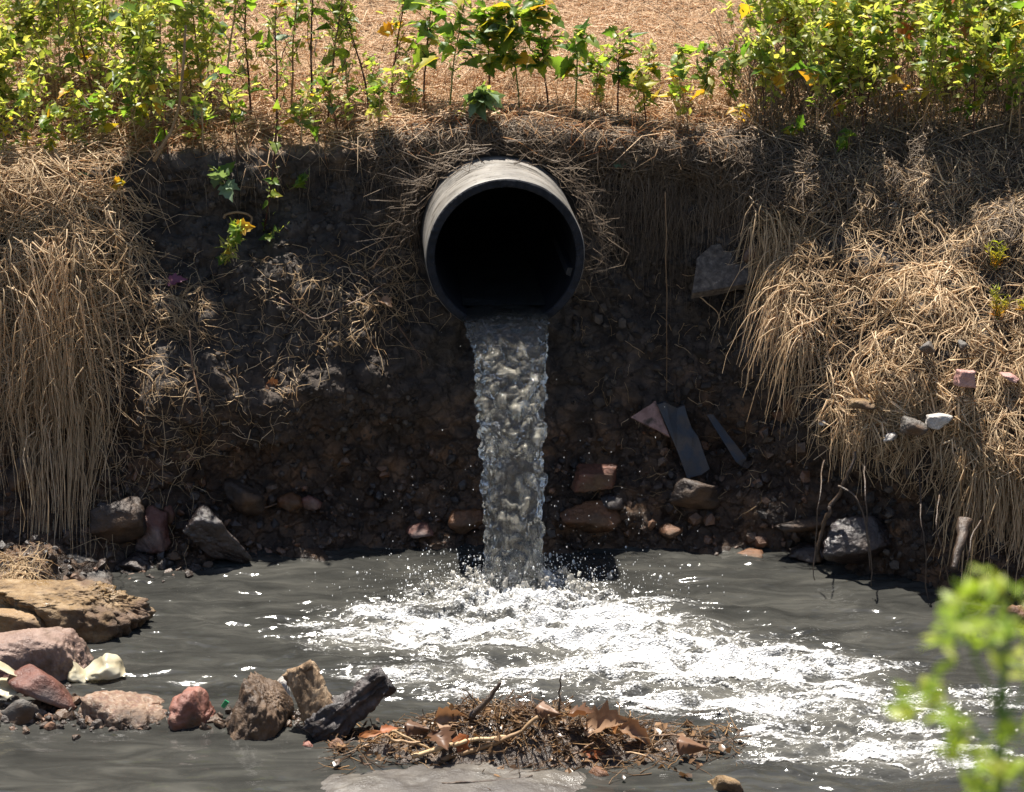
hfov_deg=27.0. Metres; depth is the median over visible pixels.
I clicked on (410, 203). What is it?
hanging roots
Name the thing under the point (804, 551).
stone
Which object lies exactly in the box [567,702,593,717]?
dead leaf
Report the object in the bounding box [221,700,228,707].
plastic bit
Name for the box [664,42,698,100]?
weed
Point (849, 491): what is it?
root
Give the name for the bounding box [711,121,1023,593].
straw bank cover
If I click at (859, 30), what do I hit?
weed
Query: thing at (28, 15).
weed
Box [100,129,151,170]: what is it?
arching stem
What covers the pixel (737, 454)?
blue strip
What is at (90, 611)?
boulder
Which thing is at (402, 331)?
loose stem
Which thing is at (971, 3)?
weed
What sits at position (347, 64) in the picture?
weed
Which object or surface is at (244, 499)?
stone
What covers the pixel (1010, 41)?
weed
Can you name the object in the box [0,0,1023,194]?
dry field grass
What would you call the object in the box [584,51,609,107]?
weed
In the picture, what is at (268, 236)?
sprout
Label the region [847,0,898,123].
weed
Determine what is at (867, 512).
hanging stem
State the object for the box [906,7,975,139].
weed
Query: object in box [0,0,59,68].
weed
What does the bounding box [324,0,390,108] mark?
weed
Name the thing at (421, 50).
weed
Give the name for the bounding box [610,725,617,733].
dead leaf
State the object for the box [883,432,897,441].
white rubble
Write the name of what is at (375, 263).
loose stem
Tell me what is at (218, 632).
stream water
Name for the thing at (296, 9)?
weed
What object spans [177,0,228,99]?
weed
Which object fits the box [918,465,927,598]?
hanging stem
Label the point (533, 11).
weed
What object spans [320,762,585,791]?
sandbar
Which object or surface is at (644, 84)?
weed
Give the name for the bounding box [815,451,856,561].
root
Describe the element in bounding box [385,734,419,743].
twig
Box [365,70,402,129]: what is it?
weed
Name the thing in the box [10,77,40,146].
weed
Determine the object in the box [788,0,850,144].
weed
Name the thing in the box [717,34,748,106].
weed
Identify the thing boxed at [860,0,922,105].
weed
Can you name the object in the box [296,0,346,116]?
weed
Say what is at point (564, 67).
weed
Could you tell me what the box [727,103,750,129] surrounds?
seedling
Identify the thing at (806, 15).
weed
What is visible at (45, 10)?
weed
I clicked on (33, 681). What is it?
stone slab
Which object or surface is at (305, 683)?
rock
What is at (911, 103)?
seedling
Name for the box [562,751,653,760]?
twig
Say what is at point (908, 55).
weed
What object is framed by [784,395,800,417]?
stone
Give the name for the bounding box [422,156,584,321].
drain pipe
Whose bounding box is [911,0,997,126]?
weed
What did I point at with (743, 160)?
weathered straw
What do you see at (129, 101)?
weed
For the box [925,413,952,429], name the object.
white rubble
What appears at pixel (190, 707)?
stone block
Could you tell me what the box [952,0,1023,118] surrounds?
weed
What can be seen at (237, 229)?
sprout
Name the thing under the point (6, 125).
weed
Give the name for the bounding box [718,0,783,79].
weed
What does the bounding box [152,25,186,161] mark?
arching stem
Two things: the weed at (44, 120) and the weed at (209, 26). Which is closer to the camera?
the weed at (44, 120)
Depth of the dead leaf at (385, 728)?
6.63 m
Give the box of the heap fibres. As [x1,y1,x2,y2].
[312,688,750,791]
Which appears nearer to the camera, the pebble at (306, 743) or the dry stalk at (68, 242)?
the pebble at (306, 743)
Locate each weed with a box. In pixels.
[0,0,17,66]
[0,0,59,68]
[0,0,77,101]
[0,3,19,118]
[0,51,45,121]
[0,93,19,163]
[1,0,57,81]
[2,0,41,86]
[8,0,110,123]
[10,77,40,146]
[24,0,114,84]
[33,101,65,153]
[38,1,105,75]
[46,0,158,103]
[57,75,90,154]
[63,0,113,88]
[64,0,184,135]
[68,0,129,58]
[79,0,171,78]
[79,0,173,99]
[80,86,118,150]
[101,65,164,146]
[108,0,176,113]
[108,1,189,75]
[132,45,179,153]
[148,0,238,119]
[153,0,223,99]
[158,0,235,88]
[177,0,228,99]
[177,77,217,150]
[204,61,247,142]
[207,0,273,116]
[213,0,256,116]
[249,0,295,132]
[260,0,323,115]
[280,81,324,145]
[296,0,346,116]
[310,0,361,100]
[311,0,357,117]
[311,65,364,141]
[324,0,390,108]
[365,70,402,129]
[376,0,417,107]
[391,57,423,109]
[401,0,454,99]
[416,0,480,110]
[455,80,505,120]
[466,0,507,89]
[480,0,549,109]
[514,0,568,109]
[548,17,600,112]
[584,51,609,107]
[595,25,648,117]
[624,64,661,122]
[630,39,668,97]
[657,56,713,125]
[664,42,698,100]
[689,36,730,116]
[711,0,810,112]
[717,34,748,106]
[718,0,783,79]
[739,17,794,137]
[745,1,817,69]
[754,0,838,118]
[758,0,809,43]
[772,0,857,103]
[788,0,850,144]
[802,0,890,123]
[807,0,868,108]
[832,18,903,142]
[845,0,895,92]
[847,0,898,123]
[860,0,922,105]
[879,564,1023,791]
[883,0,972,121]
[887,0,942,95]
[905,0,960,55]
[905,0,962,61]
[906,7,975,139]
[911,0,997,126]
[938,12,1020,144]
[945,0,976,60]
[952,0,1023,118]
[964,0,1014,92]
[969,0,1023,100]
[980,0,1023,80]
[989,15,1023,147]
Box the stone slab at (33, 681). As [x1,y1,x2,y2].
[7,664,74,709]
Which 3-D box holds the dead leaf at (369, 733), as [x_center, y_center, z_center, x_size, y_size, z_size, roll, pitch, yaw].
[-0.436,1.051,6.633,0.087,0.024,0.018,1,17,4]
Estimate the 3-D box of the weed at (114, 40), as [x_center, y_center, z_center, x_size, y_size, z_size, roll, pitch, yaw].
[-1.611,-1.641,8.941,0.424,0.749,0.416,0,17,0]
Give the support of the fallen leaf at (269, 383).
on the earth bank at (444, 386)
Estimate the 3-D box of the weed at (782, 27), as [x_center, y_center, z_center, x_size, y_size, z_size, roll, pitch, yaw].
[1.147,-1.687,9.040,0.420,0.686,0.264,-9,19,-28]
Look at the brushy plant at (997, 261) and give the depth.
8.04 m
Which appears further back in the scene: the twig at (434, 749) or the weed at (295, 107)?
the weed at (295, 107)
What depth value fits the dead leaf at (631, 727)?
6.64 m
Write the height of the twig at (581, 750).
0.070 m
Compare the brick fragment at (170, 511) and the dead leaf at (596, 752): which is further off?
the brick fragment at (170, 511)
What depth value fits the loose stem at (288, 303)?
8.24 m
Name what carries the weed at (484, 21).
on the earth bank at (444, 386)
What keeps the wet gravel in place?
on the earth bank at (444, 386)
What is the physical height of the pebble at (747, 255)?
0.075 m
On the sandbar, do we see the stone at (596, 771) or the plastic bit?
the stone at (596, 771)
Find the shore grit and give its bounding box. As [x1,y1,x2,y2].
[0,553,303,740]
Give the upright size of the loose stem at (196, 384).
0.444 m
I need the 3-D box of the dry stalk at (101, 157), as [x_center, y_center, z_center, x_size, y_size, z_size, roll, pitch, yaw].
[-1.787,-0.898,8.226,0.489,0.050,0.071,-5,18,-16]
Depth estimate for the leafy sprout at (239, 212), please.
8.35 m
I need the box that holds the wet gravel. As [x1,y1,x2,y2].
[0,424,829,580]
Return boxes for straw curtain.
[0,110,229,559]
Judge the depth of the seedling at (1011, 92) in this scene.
8.38 m
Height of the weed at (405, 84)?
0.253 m
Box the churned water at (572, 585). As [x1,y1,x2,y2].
[420,565,627,628]
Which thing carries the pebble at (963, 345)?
on the straw bank cover at (975, 439)
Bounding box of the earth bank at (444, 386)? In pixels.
[0,0,1023,606]
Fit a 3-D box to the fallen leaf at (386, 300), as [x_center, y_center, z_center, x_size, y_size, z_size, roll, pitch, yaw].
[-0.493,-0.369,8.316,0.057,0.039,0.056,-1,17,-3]
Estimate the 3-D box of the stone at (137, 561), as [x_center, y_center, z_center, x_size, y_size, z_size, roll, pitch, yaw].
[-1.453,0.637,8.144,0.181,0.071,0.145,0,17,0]
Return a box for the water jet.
[447,220,549,593]
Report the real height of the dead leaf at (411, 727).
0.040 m
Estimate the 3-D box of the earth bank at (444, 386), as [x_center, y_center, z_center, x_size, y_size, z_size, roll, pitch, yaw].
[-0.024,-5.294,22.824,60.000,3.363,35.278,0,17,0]
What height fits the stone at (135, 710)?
0.171 m
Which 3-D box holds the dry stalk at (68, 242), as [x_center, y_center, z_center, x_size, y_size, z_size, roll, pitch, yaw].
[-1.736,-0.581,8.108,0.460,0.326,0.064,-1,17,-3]
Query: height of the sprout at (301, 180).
0.111 m
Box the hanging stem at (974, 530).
[956,506,987,592]
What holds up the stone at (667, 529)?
on the earth bank at (444, 386)
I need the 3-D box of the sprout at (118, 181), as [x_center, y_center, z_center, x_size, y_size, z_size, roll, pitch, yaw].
[-1.529,-0.822,8.230,0.058,0.100,0.128,-6,18,-20]
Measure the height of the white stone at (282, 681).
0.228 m
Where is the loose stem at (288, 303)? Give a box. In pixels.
[279,282,390,319]
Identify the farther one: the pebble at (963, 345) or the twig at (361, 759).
the pebble at (963, 345)
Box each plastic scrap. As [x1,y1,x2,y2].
[67,661,88,682]
[84,653,125,680]
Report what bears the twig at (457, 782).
on the sandbar
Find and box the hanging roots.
[148,118,767,321]
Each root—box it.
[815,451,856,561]
[838,485,870,569]
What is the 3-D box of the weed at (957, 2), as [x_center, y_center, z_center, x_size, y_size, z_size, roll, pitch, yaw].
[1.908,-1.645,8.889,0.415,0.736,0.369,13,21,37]
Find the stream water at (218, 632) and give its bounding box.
[0,544,1023,791]
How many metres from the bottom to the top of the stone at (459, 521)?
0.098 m
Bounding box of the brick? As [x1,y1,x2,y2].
[570,463,616,492]
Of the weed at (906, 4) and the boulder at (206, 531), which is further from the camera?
the weed at (906, 4)
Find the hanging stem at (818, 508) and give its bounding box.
[813,449,826,580]
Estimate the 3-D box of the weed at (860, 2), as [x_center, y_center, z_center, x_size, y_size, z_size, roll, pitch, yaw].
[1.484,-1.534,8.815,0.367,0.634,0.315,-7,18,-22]
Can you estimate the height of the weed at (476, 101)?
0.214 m
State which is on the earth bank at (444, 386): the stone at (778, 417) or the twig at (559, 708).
the stone at (778, 417)
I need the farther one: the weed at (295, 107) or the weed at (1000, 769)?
the weed at (295, 107)
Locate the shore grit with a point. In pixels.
(47, 721)
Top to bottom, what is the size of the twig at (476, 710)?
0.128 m
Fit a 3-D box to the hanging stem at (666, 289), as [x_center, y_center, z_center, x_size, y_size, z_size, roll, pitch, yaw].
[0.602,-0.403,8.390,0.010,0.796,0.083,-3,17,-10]
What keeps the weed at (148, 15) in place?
on the earth bank at (444, 386)
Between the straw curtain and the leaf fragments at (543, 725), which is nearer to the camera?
the leaf fragments at (543, 725)
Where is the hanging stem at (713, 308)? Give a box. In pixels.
[700,297,719,326]
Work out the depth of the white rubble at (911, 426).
7.82 m
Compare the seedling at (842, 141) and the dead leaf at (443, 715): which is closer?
the dead leaf at (443, 715)
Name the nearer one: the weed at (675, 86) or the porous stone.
the porous stone
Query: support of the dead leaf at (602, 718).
on the leaf heap
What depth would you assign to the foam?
7.33 m
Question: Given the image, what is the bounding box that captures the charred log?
[302,664,396,739]
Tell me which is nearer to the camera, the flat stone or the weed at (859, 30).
the flat stone
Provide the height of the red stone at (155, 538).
0.187 m
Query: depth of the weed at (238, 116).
8.30 m
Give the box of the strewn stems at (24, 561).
[0,161,805,579]
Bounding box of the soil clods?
[116,171,1023,589]
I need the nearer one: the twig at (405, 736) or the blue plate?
the twig at (405, 736)
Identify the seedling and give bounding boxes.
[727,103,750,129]
[780,115,805,144]
[831,98,848,134]
[835,127,856,159]
[890,82,922,123]
[947,97,980,143]
[1005,83,1017,141]
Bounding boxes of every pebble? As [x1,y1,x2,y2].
[167,552,180,560]
[302,740,312,747]
[328,737,345,750]
[743,244,758,262]
[919,341,934,353]
[958,340,969,351]
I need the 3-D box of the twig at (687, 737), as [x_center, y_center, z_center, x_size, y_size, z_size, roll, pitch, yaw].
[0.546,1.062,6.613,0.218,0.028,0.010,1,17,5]
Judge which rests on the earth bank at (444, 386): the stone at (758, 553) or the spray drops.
the stone at (758, 553)
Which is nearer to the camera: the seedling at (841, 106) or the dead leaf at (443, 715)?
the dead leaf at (443, 715)
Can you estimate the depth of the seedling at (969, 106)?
8.39 m
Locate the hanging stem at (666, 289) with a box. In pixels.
[665,192,666,392]
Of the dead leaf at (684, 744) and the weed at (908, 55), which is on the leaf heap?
the dead leaf at (684, 744)
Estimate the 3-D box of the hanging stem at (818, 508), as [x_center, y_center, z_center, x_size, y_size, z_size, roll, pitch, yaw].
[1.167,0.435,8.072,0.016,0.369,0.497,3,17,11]
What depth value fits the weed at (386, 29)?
8.71 m
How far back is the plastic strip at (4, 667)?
6.95 m
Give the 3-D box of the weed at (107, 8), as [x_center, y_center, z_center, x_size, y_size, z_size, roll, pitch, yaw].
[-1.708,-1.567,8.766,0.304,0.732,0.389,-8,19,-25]
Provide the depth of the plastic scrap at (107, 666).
7.16 m
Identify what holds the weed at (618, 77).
on the earth bank at (444, 386)
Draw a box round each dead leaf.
[358,730,381,737]
[380,724,396,732]
[404,719,432,736]
[427,726,455,750]
[434,706,466,727]
[452,733,469,752]
[535,701,561,720]
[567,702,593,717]
[583,699,627,736]
[583,750,605,758]
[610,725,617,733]
[619,716,650,744]
[676,734,708,757]
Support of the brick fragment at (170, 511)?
on the wet gravel
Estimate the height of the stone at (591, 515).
0.134 m
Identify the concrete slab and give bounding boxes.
[691,244,761,298]
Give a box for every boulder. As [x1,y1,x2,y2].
[0,579,155,642]
[0,626,93,681]
[88,496,146,544]
[182,502,252,563]
[668,478,720,508]
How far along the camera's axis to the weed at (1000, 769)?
1.68 m
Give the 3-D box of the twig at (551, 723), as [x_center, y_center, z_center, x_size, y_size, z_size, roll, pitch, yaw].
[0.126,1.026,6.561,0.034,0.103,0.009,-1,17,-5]
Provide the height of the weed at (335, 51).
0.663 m
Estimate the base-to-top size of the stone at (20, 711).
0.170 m
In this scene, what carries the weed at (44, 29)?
on the earth bank at (444, 386)
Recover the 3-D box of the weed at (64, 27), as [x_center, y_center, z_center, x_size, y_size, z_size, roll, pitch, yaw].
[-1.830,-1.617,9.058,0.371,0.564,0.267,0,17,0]
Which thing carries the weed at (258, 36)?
on the earth bank at (444, 386)
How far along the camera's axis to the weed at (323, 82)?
8.34 m
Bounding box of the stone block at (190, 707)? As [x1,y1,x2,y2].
[168,686,215,730]
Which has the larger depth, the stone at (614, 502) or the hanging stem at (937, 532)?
the stone at (614, 502)
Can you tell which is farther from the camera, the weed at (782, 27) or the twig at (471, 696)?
the weed at (782, 27)
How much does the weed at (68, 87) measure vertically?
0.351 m
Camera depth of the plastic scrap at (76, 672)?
7.15 m
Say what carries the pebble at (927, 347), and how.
on the straw bank cover at (975, 439)
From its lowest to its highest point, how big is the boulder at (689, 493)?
0.134 m
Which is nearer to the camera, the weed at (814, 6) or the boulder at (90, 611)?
the boulder at (90, 611)
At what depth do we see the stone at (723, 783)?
6.40 m
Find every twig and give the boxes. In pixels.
[358,755,371,764]
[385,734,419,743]
[391,730,429,748]
[411,735,505,758]
[440,715,538,761]
[442,775,532,783]
[462,689,478,704]
[468,682,500,719]
[548,715,557,744]
[550,742,593,767]
[558,674,561,710]
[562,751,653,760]
[653,734,722,743]
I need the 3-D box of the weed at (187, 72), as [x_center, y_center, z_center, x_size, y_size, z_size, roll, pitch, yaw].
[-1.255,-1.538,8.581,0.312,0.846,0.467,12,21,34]
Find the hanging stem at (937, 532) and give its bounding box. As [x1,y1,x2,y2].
[935,480,950,592]
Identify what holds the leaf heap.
in the stream water at (218, 632)
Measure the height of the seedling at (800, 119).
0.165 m
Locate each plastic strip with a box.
[0,661,16,675]
[0,678,16,697]
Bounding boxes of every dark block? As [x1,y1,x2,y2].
[774,515,834,532]
[822,515,891,563]
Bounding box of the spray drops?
[269,332,774,637]
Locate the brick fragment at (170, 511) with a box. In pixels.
[163,505,174,525]
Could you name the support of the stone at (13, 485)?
on the earth bank at (444, 386)
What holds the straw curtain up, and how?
hanging from the earth bank at (444, 386)
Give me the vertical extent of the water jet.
1.058 m
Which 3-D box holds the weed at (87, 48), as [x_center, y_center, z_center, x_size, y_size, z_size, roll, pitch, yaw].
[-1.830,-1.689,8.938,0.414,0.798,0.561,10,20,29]
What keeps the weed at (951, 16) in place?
on the earth bank at (444, 386)
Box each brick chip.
[953,369,975,387]
[999,372,1018,382]
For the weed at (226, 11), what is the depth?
8.53 m
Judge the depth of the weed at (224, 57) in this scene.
8.77 m
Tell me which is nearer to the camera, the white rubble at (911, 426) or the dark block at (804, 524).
the white rubble at (911, 426)
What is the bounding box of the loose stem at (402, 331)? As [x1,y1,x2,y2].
[397,323,423,372]
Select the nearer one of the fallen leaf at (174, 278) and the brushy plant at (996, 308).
the brushy plant at (996, 308)
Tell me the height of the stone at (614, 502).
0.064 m
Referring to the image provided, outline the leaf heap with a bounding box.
[349,707,745,768]
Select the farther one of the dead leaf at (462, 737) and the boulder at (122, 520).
the boulder at (122, 520)
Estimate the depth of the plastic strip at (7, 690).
6.92 m
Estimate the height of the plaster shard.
0.140 m
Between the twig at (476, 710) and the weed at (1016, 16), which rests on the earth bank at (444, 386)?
the weed at (1016, 16)
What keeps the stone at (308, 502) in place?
on the earth bank at (444, 386)
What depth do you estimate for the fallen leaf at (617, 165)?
8.33 m
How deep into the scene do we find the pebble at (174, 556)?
8.15 m
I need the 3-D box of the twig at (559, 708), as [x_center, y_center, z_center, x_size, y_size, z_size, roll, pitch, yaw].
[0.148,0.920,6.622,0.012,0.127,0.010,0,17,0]
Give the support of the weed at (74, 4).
on the earth bank at (444, 386)
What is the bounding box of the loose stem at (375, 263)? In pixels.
[373,190,433,267]
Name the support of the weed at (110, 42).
on the earth bank at (444, 386)
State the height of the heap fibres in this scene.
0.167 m
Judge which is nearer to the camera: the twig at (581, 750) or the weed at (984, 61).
the twig at (581, 750)
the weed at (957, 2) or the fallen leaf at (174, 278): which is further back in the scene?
the weed at (957, 2)
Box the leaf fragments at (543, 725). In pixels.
[332,699,747,778]
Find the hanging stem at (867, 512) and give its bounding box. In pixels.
[863,449,872,585]
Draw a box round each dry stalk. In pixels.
[0,204,116,280]
[1,154,111,167]
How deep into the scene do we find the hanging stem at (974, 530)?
7.68 m
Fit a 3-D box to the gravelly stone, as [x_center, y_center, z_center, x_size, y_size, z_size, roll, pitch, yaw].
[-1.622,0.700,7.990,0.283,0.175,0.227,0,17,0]
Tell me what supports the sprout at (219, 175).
on the earth bank at (444, 386)
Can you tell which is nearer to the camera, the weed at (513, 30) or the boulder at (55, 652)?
the boulder at (55, 652)
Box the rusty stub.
[951,517,972,569]
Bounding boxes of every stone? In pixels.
[0,608,45,631]
[0,671,9,677]
[1,699,47,724]
[8,455,41,490]
[67,554,113,584]
[78,690,166,729]
[116,552,154,571]
[135,505,170,553]
[222,478,263,515]
[226,671,294,740]
[277,492,301,511]
[277,676,290,696]
[301,495,322,509]
[406,522,433,537]
[448,508,482,534]
[560,500,620,532]
[589,766,608,776]
[599,493,624,510]
[658,522,682,537]
[707,775,743,791]
[738,548,762,557]
[772,410,787,422]
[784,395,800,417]
[788,541,824,563]
[849,398,875,409]
[1004,605,1023,627]
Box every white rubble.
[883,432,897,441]
[900,415,927,435]
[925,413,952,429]
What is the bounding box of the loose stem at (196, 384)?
[189,330,202,445]
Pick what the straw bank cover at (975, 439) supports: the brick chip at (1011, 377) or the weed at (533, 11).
the brick chip at (1011, 377)
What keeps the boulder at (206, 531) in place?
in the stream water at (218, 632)
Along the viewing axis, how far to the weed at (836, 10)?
8.41 m
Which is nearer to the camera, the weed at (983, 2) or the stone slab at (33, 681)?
the stone slab at (33, 681)
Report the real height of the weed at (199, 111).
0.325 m
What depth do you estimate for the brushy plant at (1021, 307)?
7.98 m
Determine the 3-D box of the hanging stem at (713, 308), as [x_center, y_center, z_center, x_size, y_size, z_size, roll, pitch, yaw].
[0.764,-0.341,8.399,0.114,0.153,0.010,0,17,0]
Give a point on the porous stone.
(263, 709)
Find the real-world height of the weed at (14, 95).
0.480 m
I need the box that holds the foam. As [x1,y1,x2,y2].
[284,570,1023,778]
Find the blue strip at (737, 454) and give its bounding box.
[707,414,745,467]
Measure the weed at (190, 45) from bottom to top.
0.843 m
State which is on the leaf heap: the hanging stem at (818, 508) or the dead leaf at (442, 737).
the dead leaf at (442, 737)
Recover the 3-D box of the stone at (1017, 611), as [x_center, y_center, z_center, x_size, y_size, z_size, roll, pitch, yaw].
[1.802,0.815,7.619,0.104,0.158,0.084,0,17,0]
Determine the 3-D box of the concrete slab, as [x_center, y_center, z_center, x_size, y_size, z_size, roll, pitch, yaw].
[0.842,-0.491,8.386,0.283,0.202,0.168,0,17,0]
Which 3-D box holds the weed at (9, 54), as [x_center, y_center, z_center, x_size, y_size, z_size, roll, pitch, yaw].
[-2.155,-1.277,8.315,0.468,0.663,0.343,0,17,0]
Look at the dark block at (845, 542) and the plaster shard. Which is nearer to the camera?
the dark block at (845, 542)
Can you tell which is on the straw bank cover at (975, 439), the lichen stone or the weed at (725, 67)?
the lichen stone
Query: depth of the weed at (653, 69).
8.71 m
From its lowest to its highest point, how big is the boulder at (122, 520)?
0.202 m
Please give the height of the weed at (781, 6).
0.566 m
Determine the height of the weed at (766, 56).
0.480 m
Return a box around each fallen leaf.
[167,273,187,285]
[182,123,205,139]
[265,377,278,389]
[378,295,392,306]
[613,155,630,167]
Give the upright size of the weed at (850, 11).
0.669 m
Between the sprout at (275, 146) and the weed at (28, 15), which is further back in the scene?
the weed at (28, 15)
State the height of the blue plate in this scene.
0.284 m
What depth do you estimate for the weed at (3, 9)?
8.49 m
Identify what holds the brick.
on the earth bank at (444, 386)
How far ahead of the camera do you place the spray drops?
7.86 m
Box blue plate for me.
[657,401,709,477]
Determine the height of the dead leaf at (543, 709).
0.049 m
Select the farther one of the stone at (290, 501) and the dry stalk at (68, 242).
the stone at (290, 501)
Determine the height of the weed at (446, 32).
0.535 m
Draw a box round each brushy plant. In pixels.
[984,240,1009,269]
[989,284,1013,319]
[1015,298,1023,310]
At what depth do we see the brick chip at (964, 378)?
7.79 m
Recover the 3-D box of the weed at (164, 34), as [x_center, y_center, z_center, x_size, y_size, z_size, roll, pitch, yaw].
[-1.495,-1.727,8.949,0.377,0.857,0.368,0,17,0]
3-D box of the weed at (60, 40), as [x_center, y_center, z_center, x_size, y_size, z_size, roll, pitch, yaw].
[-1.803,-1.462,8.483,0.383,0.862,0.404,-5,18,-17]
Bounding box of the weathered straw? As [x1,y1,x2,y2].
[305,0,1023,296]
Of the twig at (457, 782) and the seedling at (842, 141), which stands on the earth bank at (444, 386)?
the seedling at (842, 141)
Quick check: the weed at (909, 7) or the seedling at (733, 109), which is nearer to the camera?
the seedling at (733, 109)
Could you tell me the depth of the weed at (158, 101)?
8.21 m
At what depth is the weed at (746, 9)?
8.43 m
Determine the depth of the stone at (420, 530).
8.30 m
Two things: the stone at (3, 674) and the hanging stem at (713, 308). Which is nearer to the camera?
the stone at (3, 674)
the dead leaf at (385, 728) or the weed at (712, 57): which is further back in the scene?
the weed at (712, 57)
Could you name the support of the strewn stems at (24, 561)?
on the earth bank at (444, 386)
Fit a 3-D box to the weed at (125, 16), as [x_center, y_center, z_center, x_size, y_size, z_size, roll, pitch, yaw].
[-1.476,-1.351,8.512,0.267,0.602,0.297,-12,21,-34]
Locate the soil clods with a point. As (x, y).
(684, 393)
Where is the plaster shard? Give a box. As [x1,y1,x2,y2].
[631,401,669,436]
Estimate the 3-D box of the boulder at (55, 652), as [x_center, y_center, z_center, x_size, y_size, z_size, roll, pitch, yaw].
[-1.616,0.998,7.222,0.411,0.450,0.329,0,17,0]
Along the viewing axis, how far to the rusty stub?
7.69 m
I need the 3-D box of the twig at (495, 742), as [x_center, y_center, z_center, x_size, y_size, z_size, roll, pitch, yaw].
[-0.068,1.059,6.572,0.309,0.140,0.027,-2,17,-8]
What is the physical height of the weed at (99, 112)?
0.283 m
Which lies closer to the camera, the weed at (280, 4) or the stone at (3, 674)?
the stone at (3, 674)
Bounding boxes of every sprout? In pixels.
[110,174,124,190]
[207,161,240,201]
[215,218,254,265]
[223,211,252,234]
[258,222,288,241]
[261,98,283,231]
[286,172,309,189]
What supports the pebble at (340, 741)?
in the stream water at (218, 632)
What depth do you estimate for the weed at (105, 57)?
8.61 m

